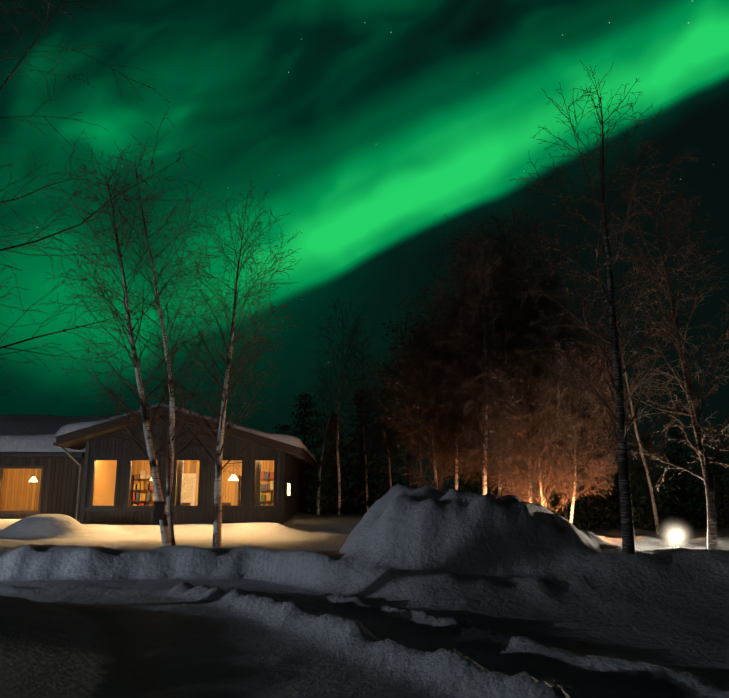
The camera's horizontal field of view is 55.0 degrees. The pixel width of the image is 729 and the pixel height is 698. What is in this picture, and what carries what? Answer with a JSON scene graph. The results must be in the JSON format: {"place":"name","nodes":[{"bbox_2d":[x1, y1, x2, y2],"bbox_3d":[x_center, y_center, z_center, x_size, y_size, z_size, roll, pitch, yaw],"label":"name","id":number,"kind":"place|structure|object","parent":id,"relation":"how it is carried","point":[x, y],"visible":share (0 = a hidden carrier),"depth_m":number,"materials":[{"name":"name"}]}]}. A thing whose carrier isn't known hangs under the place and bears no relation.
{"place":"outdoors","nodes":[
{"label":"outdoors","id":0,"kind":"place"},
{"bbox_2d":[0,484,728,697],"bbox_3d":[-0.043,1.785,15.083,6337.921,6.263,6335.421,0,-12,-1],"label":"snow ground","id":1,"kind":"structure","parent":0,"point":[404,591],"depth_m":10.49,"materials":[{"name":"white snow"}]},
{"bbox_2d":[0,0,201,393],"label":"birch","id":2,"kind":"object","parent":1,"relation":"on","point":[52,235],"visible":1,"depth_m":12.36,"materials":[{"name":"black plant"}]},
{"bbox_2d":[16,142,217,545],"bbox_3d":[-5.872,-0.124,17.149,4.217,10.721,4.804,-7,-14,30],"label":"birch","id":3,"kind":"object","parent":1,"relation":"on","point":[164,526],"visible":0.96,"depth_m":16.72,"materials":[{"name":"brown plant"}]},
{"bbox_2d":[154,501,165,519],"bbox_3d":[-4.614,3.634,15.738,0.240,0.400,0.220,0,-12,-1],"label":"bird box","id":4,"kind":"object","parent":3,"relation":"attached to","point":[159,510],"visible":1,"depth_m":15.68,"materials":[{"name":"brown wood"}]},
{"bbox_2d":[0,406,316,523],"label":"cabin","id":5,"kind":"object","parent":1,"relation":"on","point":[101,479],"visible":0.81,"depth_m":23.64,"materials":[{"name":"brown wood"}]},
{"bbox_2d":[0,414,117,451],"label":"wing roof snow","id":6,"kind":"structure","parent":5,"relation":"on","point":[27,433],"depth_m":26.18,"materials":[{"name":"white snow"}]},
{"bbox_2d":[54,403,316,460],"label":"roof snow","id":7,"kind":"structure","parent":5,"relation":"on","point":[283,438],"depth_m":23.00,"materials":[{"name":"white snow"}]},
{"bbox_2d":[74,141,248,544],"bbox_3d":[-5.069,-0.010,16.570,4.261,10.325,3.986,0,-12,-1],"label":"birch","id":8,"kind":"object","parent":1,"relation":"on","point":[172,424],"visible":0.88,"depth_m":16.74,"materials":[{"name":"brown plant"}]},
{"bbox_2d":[147,174,305,547],"bbox_3d":[-3.599,0.517,18.018,4.067,9.896,5.031,0,-12,-1],"label":"birch","id":9,"kind":"object","parent":1,"relation":"on","point":[218,454],"visible":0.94,"depth_m":17.57,"materials":[{"name":"brown plant"}]},
{"bbox_2d":[272,424,312,484],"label":"spruce","id":10,"kind":"object","parent":1,"relation":"on","point":[284,429],"visible":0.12,"depth_m":37.64,"materials":[{"name":"green plant"}]},
{"bbox_2d":[280,392,341,514],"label":"spruce","id":11,"kind":"object","parent":1,"relation":"on","point":[309,478],"visible":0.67,"depth_m":32.36,"materials":[{"name":"green plant"}]},
{"bbox_2d":[307,411,369,512],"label":"spruce","id":12,"kind":"object","parent":1,"relation":"on","point":[348,508],"visible":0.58,"depth_m":35.20,"materials":[{"name":"green plant"}]},
{"bbox_2d":[305,293,374,514],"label":"birch","id":13,"kind":"object","parent":1,"relation":"on","point":[337,455],"visible":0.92,"depth_m":30.80,"materials":[{"name":"brown plant"}]},
{"bbox_2d":[300,316,381,514],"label":"birch","id":14,"kind":"object","parent":1,"relation":"on","point":[321,458],"visible":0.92,"depth_m":30.39,"materials":[{"name":"brown plant"}]},
{"bbox_2d":[326,334,391,511],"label":"birch","id":15,"kind":"object","parent":1,"relation":"on","point":[366,478],"visible":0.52,"depth_m":32.47,"materials":[{"name":"brown plant"}]},
{"bbox_2d":[321,387,404,511],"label":"spruce","id":16,"kind":"object","parent":1,"relation":"on","point":[359,456],"visible":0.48,"depth_m":37.20,"materials":[{"name":"green plant"}]},
{"bbox_2d":[345,350,409,488],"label":"birch","id":17,"kind":"object","parent":1,"relation":"on","point":[388,459],"visible":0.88,"depth_m":30.03,"materials":[{"name":"brown plant"}]},
{"bbox_2d":[349,425,419,512],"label":"spruce","id":18,"kind":"object","parent":1,"relation":"on","point":[382,486],"visible":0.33,"depth_m":34.24,"materials":[{"name":"green plant"}]},
{"bbox_2d":[340,356,452,487],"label":"tree","id":19,"kind":"object","parent":1,"relation":"on","point":[390,437],"visible":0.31,"depth_m":32.26,"materials":[{"name":"plant"}]},
{"bbox_2d":[376,278,434,486],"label":"birch","id":20,"kind":"object","parent":1,"relation":"on","point":[419,389],"visible":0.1,"depth_m":36.45,"materials":[{"name":"brown plant"}]},
{"bbox_2d":[357,306,495,490],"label":"tree","id":21,"kind":"object","parent":1,"relation":"on","point":[441,486],"visible":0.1,"depth_m":29.30,"materials":[{"name":"plant"}]},
{"bbox_2d":[366,326,490,488],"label":"birch","id":22,"kind":"object","parent":1,"relation":"on","point":[432,433],"visible":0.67,"depth_m":21.48,"materials":[{"name":"brown plant"}]},
{"bbox_2d":[396,283,537,489],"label":"birch","id":23,"kind":"object","parent":1,"relation":"on","point":[440,420],"visible":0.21,"depth_m":22.37,"materials":[{"name":"brown plant"}]},
{"bbox_2d":[445,258,514,491],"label":"birch","id":24,"kind":"object","parent":1,"relation":"on","point":[479,330],"visible":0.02,"depth_m":33.70,"materials":[{"name":"brown plant"}]},
{"bbox_2d":[436,380,527,496],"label":"spruce","id":25,"kind":"object","parent":1,"relation":"on","point":[478,487],"visible":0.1,"depth_m":30.14,"materials":[{"name":"green plant"}]},
{"bbox_2d":[402,221,573,494],"bbox_3d":[3.669,1.081,21.078,5.044,9.628,5.412,0,-12,-1],"label":"birch","id":26,"kind":"object","parent":1,"relation":"on","point":[477,266],"visible":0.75,"depth_m":20.67,"materials":[{"name":"brown plant"}]},
{"bbox_2d":[424,259,588,497],"bbox_3d":[4.632,1.625,22.933,5.250,10.189,5.562,0,-12,-1],"label":"birch","id":27,"kind":"object","parent":1,"relation":"on","point":[499,491],"visible":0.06,"depth_m":22.81,"materials":[{"name":"brown plant"}]},
{"bbox_2d":[399,200,622,494],"bbox_3d":[4.127,0.850,21.752,6.172,11.039,6.129,0,-12,-1],"label":"birch","id":28,"kind":"object","parent":1,"relation":"on","point":[501,241],"visible":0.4,"depth_m":21.41,"materials":[{"name":"brown plant"}]},
{"bbox_2d":[469,441,557,513],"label":"spruce","id":29,"kind":"object","parent":1,"relation":"on","point":[515,485],"visible":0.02,"depth_m":32.09,"materials":[{"name":"green plant"}]},
{"bbox_2d":[440,344,616,514],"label":"birch","id":30,"kind":"object","parent":1,"relation":"on","point":[510,432],"visible":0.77,"depth_m":18.62,"materials":[{"name":"brown plant"}]},
{"bbox_2d":[444,297,627,502],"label":"birch","id":31,"kind":"object","parent":1,"relation":"on","point":[550,330],"visible":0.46,"depth_m":19.95,"materials":[{"name":"brown plant"}]},
{"bbox_2d":[479,269,623,507],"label":"birch","id":32,"kind":"object","parent":1,"relation":"on","point":[554,286],"visible":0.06,"depth_m":22.56,"materials":[{"name":"brown plant"}]},
{"bbox_2d":[508,392,599,532],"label":"spruce","id":33,"kind":"object","parent":1,"relation":"on","point":[561,510],"visible":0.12,"depth_m":28.89,"materials":[{"name":"green plant"}]},
{"bbox_2d":[539,476,586,519],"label":"spruce","id":34,"kind":"object","parent":1,"relation":"on","point":[568,508],"visible":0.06,"depth_m":38.80,"materials":[{"name":"green plant"}]},
{"bbox_2d":[537,304,607,518],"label":"birch","id":35,"kind":"object","parent":1,"relation":"on","point":[566,513],"visible":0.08,"depth_m":30.86,"materials":[{"name":"brown plant"}]},
{"bbox_2d":[497,317,666,522],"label":"birch","id":36,"kind":"object","parent":1,"relation":"on","point":[590,360],"visible":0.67,"depth_m":18.71,"materials":[{"name":"brown plant"}]},
{"bbox_2d":[555,425,638,530],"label":"spruce","id":37,"kind":"object","parent":1,"relation":"on","point":[589,513],"visible":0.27,"depth_m":31.96,"materials":[{"name":"green plant"}]},
{"bbox_2d":[501,60,710,553],"bbox_3d":[4.524,-0.781,12.546,3.220,9.555,3.770,-12,-17,43],"label":"birch","id":38,"kind":"object","parent":1,"relation":"on","point":[627,526],"visible":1,"depth_m":12.80,"materials":[{"name":"brown plant"}]},
{"bbox_2d":[575,400,668,525],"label":"spruce","id":39,"kind":"object","parent":1,"relation":"on","point":[616,484],"visible":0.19,"depth_m":35.23,"materials":[{"name":"green plant"}]},
{"bbox_2d":[558,253,723,533],"bbox_3d":[9.992,1.734,26.890,4.465,11.466,5.746,10,-16,-39],"label":"birch","id":40,"kind":"object","parent":1,"relation":"on","point":[648,480],"visible":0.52,"depth_m":26.65,"materials":[{"name":"brown plant"}]},
{"bbox_2d":[607,433,703,533],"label":"spruce","id":41,"kind":"object","parent":1,"relation":"on","point":[643,497],"visible":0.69,"depth_m":30.27,"materials":[{"name":"green plant"}]},
{"bbox_2d":[589,151,728,548],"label":"birch","id":42,"kind":"object","parent":1,"relation":"on","point":[710,501],"visible":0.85,"depth_m":14.37,"materials":[{"name":"brown plant"}]},
{"bbox_2d":[641,399,709,525],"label":"spruce","id":43,"kind":"object","parent":1,"relation":"on","point":[682,494],"visible":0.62,"depth_m":37.40,"materials":[{"name":"green plant"}]},
{"bbox_2d":[670,527,680,547],"bbox_3d":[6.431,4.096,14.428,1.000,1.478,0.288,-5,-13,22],"label":"yard lamp","id":44,"kind":"object","parent":1,"relation":"on","point":[675,533],"visible":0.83,"depth_m":14.44,"materials":[{"name":"white glass"}]},
{"bbox_2d":[680,421,728,528],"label":"spruce","id":45,"kind":"object","parent":1,"relation":"on","point":[720,507],"visible":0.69,"depth_m":33.53,"materials":[{"name":"green plant"}]},
{"bbox_2d":[714,394,728,521],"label":"spruce","id":46,"kind":"object","parent":1,"relation":"on","point":[723,464],"visible":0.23,"depth_m":36.10,"materials":[{"name":"green plant"}]},
{"bbox_2d":[0,0,728,493],"label":"sky","id":47,"kind":"structure","parent":0,"point":[368,123],"materials":[{"name":"green"}]}
]}

